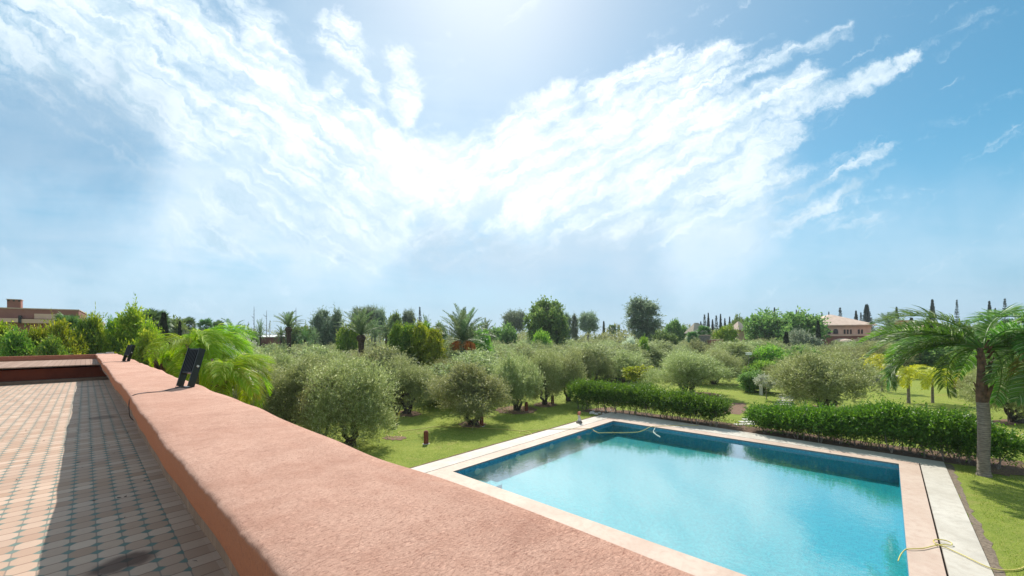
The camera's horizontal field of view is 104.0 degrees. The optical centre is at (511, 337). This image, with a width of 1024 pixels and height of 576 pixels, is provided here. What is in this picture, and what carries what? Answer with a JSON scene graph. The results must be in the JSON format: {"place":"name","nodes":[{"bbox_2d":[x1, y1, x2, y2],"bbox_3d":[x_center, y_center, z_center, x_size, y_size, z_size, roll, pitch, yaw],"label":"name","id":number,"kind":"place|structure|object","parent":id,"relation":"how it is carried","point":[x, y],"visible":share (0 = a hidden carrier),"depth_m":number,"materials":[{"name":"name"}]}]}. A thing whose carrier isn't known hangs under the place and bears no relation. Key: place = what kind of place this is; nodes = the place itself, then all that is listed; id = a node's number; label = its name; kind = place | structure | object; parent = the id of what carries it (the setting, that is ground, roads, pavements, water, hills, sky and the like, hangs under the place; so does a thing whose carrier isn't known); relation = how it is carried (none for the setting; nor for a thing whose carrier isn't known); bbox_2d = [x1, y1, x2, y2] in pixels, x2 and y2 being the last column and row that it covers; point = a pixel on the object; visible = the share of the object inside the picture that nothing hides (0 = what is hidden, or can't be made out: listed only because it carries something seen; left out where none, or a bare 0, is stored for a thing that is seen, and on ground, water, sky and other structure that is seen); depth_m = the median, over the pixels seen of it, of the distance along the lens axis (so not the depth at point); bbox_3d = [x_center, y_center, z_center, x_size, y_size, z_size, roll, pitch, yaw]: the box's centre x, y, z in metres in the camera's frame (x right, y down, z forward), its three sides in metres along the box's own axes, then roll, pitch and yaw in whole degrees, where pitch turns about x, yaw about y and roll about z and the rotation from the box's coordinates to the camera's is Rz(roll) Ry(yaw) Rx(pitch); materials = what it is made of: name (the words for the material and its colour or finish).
{"place":"outdoors","nodes":[
{"label":"outdoors","id":0,"kind":"place"},
{"bbox_2d":[0,0,1023,339],"label":"sky","id":1,"kind":"structure","parent":0,"point":[234,160],"materials":[{"name":"blue"}]},
{"bbox_2d":[236,338,1023,575],"bbox_3d":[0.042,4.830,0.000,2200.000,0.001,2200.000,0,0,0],"label":"ground","id":2,"kind":"structure","parent":0,"point":[735,393],"depth_m":20.64,"materials":[{"name":"green plant"}]},
{"bbox_2d":[0,323,37,361],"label":"bamboo clump","id":3,"kind":"object","parent":2,"relation":"on","point":[15,344],"visible":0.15,"depth_m":17.85,"materials":[{"name":"green plant"}]},
{"bbox_2d":[0,299,86,339],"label":"brown villa","id":4,"kind":"object","parent":2,"relation":"on","point":[14,309],"visible":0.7,"depth_m":41.53,"materials":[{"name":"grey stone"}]},
{"bbox_2d":[25,318,68,347],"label":"bamboo clump","id":5,"kind":"object","parent":2,"relation":"on","point":[34,334],"visible":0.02,"depth_m":18.80,"materials":[{"name":"green plant"}]},
{"bbox_2d":[22,332,72,360],"bbox_3d":[-20.221,2.394,17.543,1.796,5.411,1.841,0,0,-39],"label":"bamboo clump","id":6,"kind":"object","parent":2,"relation":"on","point":[48,347],"visible":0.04,"depth_m":17.39,"materials":[{"name":"green plant"}]},
{"bbox_2d":[48,312,82,335],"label":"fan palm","id":7,"kind":"object","parent":2,"relation":"on","point":[73,320],"visible":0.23,"depth_m":25.82,"materials":[{"name":"green plant"}]},
{"bbox_2d":[40,307,94,354],"bbox_3d":[-20.985,1.849,18.948,2.149,6.535,1.913,0,0,-23],"label":"bamboo clump","id":8,"kind":"object","parent":2,"relation":"on","point":[65,335],"visible":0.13,"depth_m":18.77,"materials":[{"name":"green plant"}]},
{"bbox_2d":[70,312,104,354],"bbox_3d":[-21.324,1.896,19.905,1.874,6.463,1.921,0,0,32],"label":"bamboo clump","id":9,"kind":"object","parent":2,"relation":"on","point":[84,325],"visible":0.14,"depth_m":19.88,"materials":[{"name":"green plant"}]},
{"bbox_2d":[83,302,117,353],"bbox_3d":[-21.175,1.637,20.522,1.526,6.976,1.714,0,0,12],"label":"bamboo clump","id":10,"kind":"object","parent":2,"relation":"on","point":[106,342],"visible":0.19,"depth_m":20.34,"materials":[{"name":"green plant"}]},
{"bbox_2d":[105,291,163,357],"bbox_3d":[-20.709,1.281,21.979,2.820,7.688,2.275,0,0,8],"label":"bamboo clump","id":11,"kind":"object","parent":2,"relation":"on","point":[128,328],"visible":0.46,"depth_m":21.65,"materials":[{"name":"green plant"}]},
{"bbox_2d":[115,320,164,366],"bbox_3d":[-17.672,2.087,19.064,2.149,5.983,1.914,0,0,-13],"label":"bamboo clump","id":12,"kind":"object","parent":2,"relation":"on","point":[147,336],"visible":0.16,"depth_m":18.89,"materials":[{"name":"green plant"}]},
{"bbox_2d":[131,309,167,345],"bbox_3d":[-19.083,1.756,20.956,2.080,6.679,1.678,0,0,-15],"label":"bamboo clump","id":13,"kind":"object","parent":2,"relation":"on","point":[148,324],"visible":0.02,"depth_m":20.88,"materials":[{"name":"green plant"}]},
{"bbox_2d":[140,307,168,329],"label":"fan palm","id":14,"kind":"object","parent":2,"relation":"on","point":[155,315],"visible":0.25,"depth_m":41.91,"materials":[{"name":"green plant"}]},
{"bbox_2d":[148,343,209,382],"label":"lime palm","id":15,"kind":"object","parent":2,"relation":"on","point":[164,359],"visible":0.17,"depth_m":12.91,"materials":[{"name":"green plant"}]},
{"bbox_2d":[169,314,190,341],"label":"tree","id":16,"kind":"object","parent":2,"relation":"on","point":[174,330],"visible":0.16,"depth_m":59.46,"materials":[{"name":"green plant"}]},
{"bbox_2d":[140,322,257,388],"bbox_3d":[-8.050,2.301,10.733,2.251,5.406,3.026,0,0,-29],"label":"lime palm","id":17,"kind":"object","parent":2,"relation":"on","point":[208,340],"visible":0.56,"depth_m":10.14,"materials":[{"name":"green plant"}]},
{"bbox_2d":[198,353,275,408],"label":"lime palm","id":18,"kind":"object","parent":2,"relation":"on","point":[224,372],"visible":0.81,"depth_m":9.11,"materials":[{"name":"green plant"}]},
{"bbox_2d":[229,368,294,418],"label":"olive tree","id":19,"kind":"object","parent":2,"relation":"on","point":[236,397],"visible":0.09,"depth_m":20.15,"materials":[{"name":"green plant"}]},
{"bbox_2d":[238,343,299,375],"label":"olive tree","id":20,"kind":"object","parent":2,"relation":"on","point":[281,358],"visible":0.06,"depth_m":26.42,"materials":[{"name":"green plant"}]},
{"bbox_2d":[237,346,337,423],"bbox_3d":[-11.850,2.706,20.923,5.342,4.833,5.581,0,0,37],"label":"olive tree","id":21,"kind":"object","parent":2,"relation":"on","point":[290,398],"visible":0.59,"depth_m":20.02,"materials":[{"name":"green plant"}]},
{"bbox_2d":[272,310,303,353],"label":"date palm","id":22,"kind":"object","parent":2,"relation":"on","point":[288,319],"visible":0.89,"depth_m":41.79,"materials":[{"name":"green plant"}]},
{"bbox_2d":[284,320,316,346],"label":"tree","id":23,"kind":"object","parent":2,"relation":"on","point":[295,330],"visible":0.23,"depth_m":64.12,"materials":[{"name":"green plant"}]},
{"bbox_2d":[287,357,351,435],"bbox_3d":[-8.922,2.959,19.021,2.938,4.192,3.292,0,0,-37],"label":"olive tree","id":24,"kind":"object","parent":2,"relation":"on","point":[305,401],"visible":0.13,"depth_m":18.57,"materials":[{"name":"green plant"}]},
{"bbox_2d":[295,342,348,362],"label":"olive tree","id":25,"kind":"object","parent":2,"relation":"on","point":[321,349],"visible":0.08,"depth_m":34.90,"materials":[{"name":"green plant"}]},
{"bbox_2d":[308,305,336,345],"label":"eucalyptus","id":26,"kind":"object","parent":2,"relation":"on","point":[316,321],"visible":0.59,"depth_m":65.44,"materials":[{"name":"green plant"}]},
{"bbox_2d":[286,343,374,403],"bbox_3d":[-12.349,2.793,26.607,5.113,5.054,5.452,0,0,43],"label":"olive tree","id":27,"kind":"object","parent":2,"relation":"on","point":[335,354],"visible":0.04,"depth_m":26.69,"materials":[{"name":"green plant"}]},
{"bbox_2d":[316,304,346,345],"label":"eucalyptus","id":28,"kind":"object","parent":2,"relation":"on","point":[329,328],"visible":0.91,"depth_m":65.07,"materials":[{"name":"green plant"}]},
{"bbox_2d":[335,316,359,352],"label":"shrub","id":29,"kind":"object","parent":2,"relation":"on","point":[346,338],"visible":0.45,"depth_m":47.66,"materials":[{"name":"green plant"}]},
{"bbox_2d":[293,344,408,447],"bbox_3d":[-7.335,2.765,18.142,4.733,5.017,4.438,0,0,-32],"label":"olive tree","id":30,"kind":"object","parent":2,"relation":"on","point":[364,409],"visible":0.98,"depth_m":17.57,"materials":[{"name":"green plant"}]},
{"bbox_2d":[336,307,385,356],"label":"date palm","id":31,"kind":"object","parent":2,"relation":"on","point":[360,319],"visible":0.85,"depth_m":35.72,"materials":[{"name":"green plant"}]},
{"bbox_2d":[373,306,385,342],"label":"eucalyptus","id":32,"kind":"object","parent":2,"relation":"on","point":[380,313],"visible":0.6,"depth_m":89.45,"materials":[{"name":"green plant"}]},
{"bbox_2d":[374,316,393,345],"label":"tree","id":33,"kind":"object","parent":2,"relation":"on","point":[386,330],"visible":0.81,"depth_m":45.88,"materials":[{"name":"green plant"}]},
{"bbox_2d":[357,340,419,400],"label":"olive tree","id":34,"kind":"object","parent":2,"relation":"on","point":[389,351],"visible":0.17,"depth_m":29.72,"materials":[{"name":"green plant"}]},
{"bbox_2d":[386,320,406,358],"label":"bamboo clump","id":35,"kind":"object","parent":2,"relation":"on","point":[396,337],"visible":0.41,"depth_m":32.65,"materials":[{"name":"green plant"}]},
{"bbox_2d":[375,352,441,415],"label":"olive tree","id":36,"kind":"object","parent":2,"relation":"on","point":[413,389],"visible":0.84,"depth_m":25.27,"materials":[{"name":"green plant"}]},
{"bbox_2d":[400,308,416,328],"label":"eucalyptus","id":37,"kind":"object","parent":2,"relation":"on","point":[408,317],"visible":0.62,"depth_m":87.18,"materials":[{"name":"green plant"}]},
{"bbox_2d":[401,321,421,363],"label":"bamboo clump","id":38,"kind":"object","parent":2,"relation":"on","point":[406,332],"visible":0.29,"depth_m":33.47,"materials":[{"name":"green plant"}]},
{"bbox_2d":[405,318,428,371],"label":"bamboo clump","id":39,"kind":"object","parent":2,"relation":"on","point":[420,333],"visible":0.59,"depth_m":33.47,"materials":[{"name":"green plant"}]},
{"bbox_2d":[418,325,448,368],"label":"bamboo clump","id":40,"kind":"object","parent":2,"relation":"on","point":[432,347],"visible":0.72,"depth_m":32.65,"materials":[{"name":"green plant"}]},
{"bbox_2d":[421,348,494,403],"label":"olive tree","id":41,"kind":"object","parent":2,"relation":"on","point":[481,357],"visible":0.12,"depth_m":29.20,"materials":[{"name":"green plant"}]},
{"bbox_2d":[432,303,497,353],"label":"date palm","id":42,"kind":"object","parent":2,"relation":"on","point":[462,327],"visible":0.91,"depth_m":37.44,"materials":[{"name":"green plant"}]},
{"bbox_2d":[419,354,519,430],"bbox_3d":[-2.379,2.927,22.320,4.877,4.141,5.466,0,0,36],"label":"olive tree","id":43,"kind":"object","parent":2,"relation":"on","point":[464,381],"visible":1,"depth_m":21.76,"materials":[{"name":"green plant"}]},
{"bbox_2d":[455,345,506,376],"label":"olive tree","id":44,"kind":"object","parent":2,"relation":"on","point":[490,356],"visible":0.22,"depth_m":30.80,"materials":[{"name":"green plant"}]},
{"bbox_2d":[472,323,494,356],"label":"shrub","id":45,"kind":"object","parent":2,"relation":"on","point":[488,341],"visible":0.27,"depth_m":43.54,"materials":[{"name":"green plant"}]},
{"bbox_2d":[488,320,517,345],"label":"tree","id":46,"kind":"object","parent":2,"relation":"on","point":[507,334],"visible":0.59,"depth_m":83.50,"materials":[{"name":"green plant"}]},
{"bbox_2d":[410,414,601,467],"bbox_3d":[0.933,4.817,19.939,0.244,0.001,15.543,0,0,43],"label":"soil edge","id":47,"kind":"object","parent":2,"relation":"on","point":[502,442],"visible":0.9,"depth_m":18.25,"materials":[{"name":"brown soil"}]},
{"bbox_2d":[500,307,527,333],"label":"eucalyptus","id":48,"kind":"object","parent":2,"relation":"on","point":[516,320],"visible":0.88,"depth_m":118.57,"materials":[{"name":"green plant"}]},
{"bbox_2d":[495,406,536,413],"bbox_3d":[0.256,4.815,26.706,2.940,0.001,3.194,0,0,0],"label":"soil patch","id":49,"kind":"object","parent":2,"relation":"on","point":[523,411],"visible":0.76,"depth_m":26.38,"materials":[{"name":"brown soil"}]},
{"bbox_2d":[487,344,546,411],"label":"olive tree","id":50,"kind":"object","parent":2,"relation":"on","point":[521,378],"visible":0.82,"depth_m":25.79,"materials":[{"name":"green plant"}]},
{"bbox_2d":[494,341,546,366],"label":"olive tree","id":51,"kind":"object","parent":2,"relation":"on","point":[528,348],"visible":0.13,"depth_m":37.79,"materials":[{"name":"green plant"}]},
{"bbox_2d":[531,327,551,347],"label":"shrub","id":52,"kind":"object","parent":2,"relation":"on","point":[542,336],"visible":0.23,"depth_m":61.09,"materials":[{"name":"green plant"}]},
{"bbox_2d":[523,295,570,344],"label":"tree","id":53,"kind":"object","parent":2,"relation":"on","point":[549,317],"visible":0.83,"depth_m":75.86,"materials":[{"name":"green plant"}]},
{"bbox_2d":[522,345,573,404],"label":"olive tree","id":54,"kind":"object","parent":2,"relation":"on","point":[550,366],"visible":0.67,"depth_m":28.20,"materials":[{"name":"green plant"}]},
{"bbox_2d":[221,323,882,344],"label":"wood","id":55,"kind":"object","parent":2,"relation":"on","point":[606,335],"visible":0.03,"depth_m":129.42,"materials":[{"name":"green plant"}]},
{"bbox_2d":[531,340,573,354],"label":"olive tree","id":56,"kind":"object","parent":2,"relation":"on","point":[551,349],"visible":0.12,"depth_m":47.03,"materials":[{"name":"green plant"}]},
{"bbox_2d":[549,341,587,400],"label":"olive tree","id":57,"kind":"object","parent":2,"relation":"on","point":[575,371],"visible":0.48,"depth_m":29.61,"materials":[{"name":"green plant"}]},
{"bbox_2d":[570,313,579,339],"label":"cypress","id":58,"kind":"object","parent":2,"relation":"on","point":[574,329],"visible":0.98,"depth_m":124.47,"materials":[{"name":"green plant"}]},
{"bbox_2d":[546,340,625,374],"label":"olive tree","id":59,"kind":"object","parent":2,"relation":"on","point":[594,349],"visible":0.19,"depth_m":40.70,"materials":[{"name":"green plant"}]},
{"bbox_2d":[577,310,600,339],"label":"eucalyptus","id":60,"kind":"object","parent":2,"relation":"on","point":[588,322],"visible":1,"depth_m":118.76,"materials":[{"name":"green plant"}]},
{"bbox_2d":[568,347,621,382],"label":"olive tree","id":61,"kind":"object","parent":2,"relation":"on","point":[594,364],"visible":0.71,"depth_m":39.53,"materials":[{"name":"green plant"}]},
{"bbox_2d":[594,347,650,381],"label":"olive tree","id":62,"kind":"object","parent":2,"relation":"on","point":[625,360],"visible":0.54,"depth_m":42.87,"materials":[{"name":"green plant"}]},
{"bbox_2d":[613,341,652,365],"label":"olive tree","id":63,"kind":"object","parent":2,"relation":"on","point":[632,347],"visible":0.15,"depth_m":50.79,"materials":[{"name":"green plant"}]},
{"bbox_2d":[621,364,656,383],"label":"shrub","id":64,"kind":"object","parent":2,"relation":"on","point":[632,370],"visible":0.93,"depth_m":35.70,"materials":[{"name":"green plant"}]},
{"bbox_2d":[622,294,670,339],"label":"eucalyptus","id":65,"kind":"object","parent":2,"relation":"on","point":[641,311],"visible":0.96,"depth_m":86.84,"materials":[{"name":"green plant"}]},
{"bbox_2d":[563,372,735,426],"bbox_3d":[7.818,3.617,24.379,10.348,2.755,2.730,0,0,38],"label":"hedge","id":66,"kind":"object","parent":2,"relation":"on","point":[679,402],"visible":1,"depth_m":23.63,"materials":[{"name":"green plant"}]},
{"bbox_2d":[637,342,668,367],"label":"olive tree","id":67,"kind":"object","parent":2,"relation":"on","point":[655,353],"visible":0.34,"depth_m":55.80,"materials":[{"name":"green plant"}]},
{"bbox_2d":[648,328,678,344],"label":"tree","id":68,"kind":"object","parent":2,"relation":"on","point":[663,335],"visible":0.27,"depth_m":77.58,"materials":[{"name":"green plant"}]},
{"bbox_2d":[651,339,677,366],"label":"olive tree","id":69,"kind":"object","parent":2,"relation":"on","point":[665,345],"visible":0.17,"depth_m":60.83,"materials":[{"name":"green plant"}]},
{"bbox_2d":[663,317,687,341],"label":"tree","id":70,"kind":"object","parent":2,"relation":"on","point":[677,328],"visible":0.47,"depth_m":95.00,"materials":[{"name":"green plant"}]},
{"bbox_2d":[634,346,736,392],"bbox_3d":[14.053,2.747,33.098,7.416,4.235,6.960,0,0,12],"label":"olive tree","id":71,"kind":"object","parent":2,"relation":"on","point":[689,370],"visible":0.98,"depth_m":31.82,"materials":[{"name":"green plant"}]},
{"bbox_2d":[681,337,720,354],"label":"olive tree","id":72,"kind":"object","parent":2,"relation":"on","point":[700,346],"visible":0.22,"depth_m":57.35,"materials":[{"name":"green plant"}]},
{"bbox_2d":[410,412,993,575],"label":"swimming pool","id":73,"kind":"structure","parent":2,"relation":"in","point":[700,500],"depth_m":13.34,"materials":[{"name":"blue liquid"}]},
{"bbox_2d":[393,425,698,435],"bbox_3d":[1.757,4.825,20.609,16.460,0.165,2.286,0,0,0],"label":"garden hose","id":74,"kind":"object","parent":73,"relation":"on","point":[582,428],"visible":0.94,"depth_m":20.85,"materials":[{"name":"green rubber"}]},
{"bbox_2d":[898,539,1023,570],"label":"garden hose","id":75,"kind":"object","parent":73,"relation":"on","point":[958,553],"visible":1,"depth_m":8.83,"materials":[{"name":"yellow rubber"}]},
{"bbox_2d":[697,347,748,385],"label":"olive tree","id":76,"kind":"object","parent":2,"relation":"on","point":[728,359],"visible":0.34,"depth_m":38.76,"materials":[{"name":"green plant"}]},
{"bbox_2d":[711,323,738,343],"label":"shrub","id":77,"kind":"object","parent":2,"relation":"on","point":[725,333],"visible":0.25,"depth_m":65.70,"materials":[{"name":"green plant"}]},
{"bbox_2d":[704,338,780,367],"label":"olive tree","id":78,"kind":"object","parent":2,"relation":"on","point":[736,348],"visible":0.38,"depth_m":49.20,"materials":[{"name":"green plant"}]},
{"bbox_2d":[734,367,773,392],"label":"hedge shrub","id":79,"kind":"object","parent":2,"relation":"on","point":[748,384],"visible":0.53,"depth_m":33.75,"materials":[{"name":"green plant"}]},
{"bbox_2d":[740,359,775,373],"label":"shrub","id":80,"kind":"object","parent":2,"relation":"on","point":[760,364],"visible":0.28,"depth_m":42.54,"materials":[{"name":"green plant"}]},
{"bbox_2d":[747,342,788,366],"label":"shrub","id":81,"kind":"object","parent":2,"relation":"on","point":[764,352],"visible":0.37,"depth_m":46.30,"materials":[{"name":"green plant"}]},
{"bbox_2d":[753,373,783,399],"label":"blossom shrub","id":82,"kind":"object","parent":2,"relation":"on","point":[763,379],"visible":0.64,"depth_m":29.85,"materials":[{"name":"white plant"}]},
{"bbox_2d":[741,305,832,343],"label":"tree","id":83,"kind":"object","parent":2,"relation":"on","point":[765,325],"visible":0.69,"depth_m":82.30,"materials":[{"name":"green plant"}]},
{"bbox_2d":[783,325,826,348],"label":"shrub","id":84,"kind":"object","parent":2,"relation":"on","point":[798,336],"visible":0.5,"depth_m":64.86,"materials":[{"name":"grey plant"}]},
{"bbox_2d":[617,410,1023,467],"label":"soil strip","id":85,"kind":"object","parent":2,"relation":"on","point":[896,449],"visible":0.69,"depth_m":17.76,"materials":[{"name":"brown soil"}]},
{"bbox_2d":[618,406,1023,468],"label":"weeds","id":86,"kind":"object","parent":85,"relation":"on","point":[843,439],"visible":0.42,"depth_m":17.56,"materials":[{"name":"green plant"}]},
{"bbox_2d":[742,393,1023,468],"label":"hedge","id":87,"kind":"object","parent":85,"relation":"on","point":[954,431],"visible":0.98,"depth_m":16.24,"materials":[{"name":"green plant"}]},
{"bbox_2d":[753,340,910,408],"bbox_3d":[20.366,2.495,25.348,7.484,4.682,7.164,0,0,-20],"label":"olive tree","id":88,"kind":"object","parent":2,"relation":"on","point":[809,373],"visible":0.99,"depth_m":24.76,"materials":[{"name":"green plant"}]},
{"bbox_2d":[817,343,880,372],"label":"olive tree","id":89,"kind":"object","parent":2,"relation":"on","point":[855,353],"visible":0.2,"depth_m":44.96,"materials":[{"name":"green plant"}]},
{"bbox_2d":[821,315,876,344],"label":"hip roof villa","id":90,"kind":"object","parent":2,"relation":"on","point":[842,328],"visible":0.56,"depth_m":84.77,"materials":[{"name":"pink tile"}]},
{"bbox_2d":[840,340,920,374],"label":"olive tree","id":91,"kind":"object","parent":2,"relation":"on","point":[882,349],"visible":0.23,"depth_m":46.17,"materials":[{"name":"green plant"}]},
{"bbox_2d":[884,364,942,402],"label":"golden palm","id":92,"kind":"object","parent":2,"relation":"on","point":[908,372],"visible":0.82,"depth_m":27.57,"materials":[{"name":"yellow plant"}]},
{"bbox_2d":[910,367,957,402],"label":"golden palm","id":93,"kind":"object","parent":2,"relation":"on","point":[931,376],"visible":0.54,"depth_m":27.93,"materials":[{"name":"yellow plant"}]},
{"bbox_2d":[856,303,1023,477],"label":"queen palm","id":94,"kind":"object","parent":2,"relation":"on","point":[1002,334],"visible":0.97,"depth_m":14.13,"materials":[{"name":"green plant"}]},
{"bbox_2d":[907,340,986,375],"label":"tree","id":95,"kind":"object","parent":2,"relation":"on","point":[928,358],"visible":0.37,"depth_m":45.38,"materials":[{"name":"green plant"}]},
{"bbox_2d":[944,463,1005,575],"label":"soil edge","id":96,"kind":"object","parent":2,"relation":"on","point":[989,552],"visible":1,"depth_m":9.77,"materials":[{"name":"brown soil"}]},
{"bbox_2d":[954,309,1023,406],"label":"queen palm","id":97,"kind":"object","parent":2,"relation":"on","point":[1017,377],"visible":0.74,"depth_m":13.23,"materials":[{"name":"green plant"}]},
{"bbox_2d":[954,356,1023,422],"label":"olive tree","id":98,"kind":"object","parent":2,"relation":"on","point":[1013,408],"visible":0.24,"depth_m":21.64,"materials":[{"name":"green plant"}]},
{"bbox_2d":[991,466,1023,475],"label":"soil patch","id":99,"kind":"object","parent":2,"relation":"on","point":[1018,470],"visible":0.84,"depth_m":14.02,"materials":[{"name":"brown soil"}]},
{"bbox_3d":[-11.293,2.963,1.598,26.700,3.930,14.850,0,0,43],"label":"terrace building","id":100,"kind":"object","parent":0,"visible":0},
{"bbox_2d":[0,380,231,575],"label":"terrace floor","id":101,"kind":"structure","parent":100,"relation":"on","point":[74,529],"depth_m":3.09,"materials":[{"name":"tile"}]},
{"bbox_2d":[0,354,108,385],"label":"end parapet","id":102,"kind":"structure","parent":101,"relation":"on","point":[19,370],"depth_m":12.20,"materials":[{"name":"paint"}]},
{"bbox_2d":[95,354,693,575],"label":"parapet wall","id":103,"kind":"structure","parent":101,"relation":"on","point":[260,492],"depth_m":1.19,"materials":[{"name":"pink paint"}]},
{"bbox_2d":[176,348,205,387],"bbox_3d":[-3.458,0.320,4.304,0.178,0.420,0.207,0,0,13],"label":"floodlight","id":104,"kind":"object","parent":103,"relation":"on","point":[192,362],"visible":1,"depth_m":4.29,"materials":[{"name":"black metal"}]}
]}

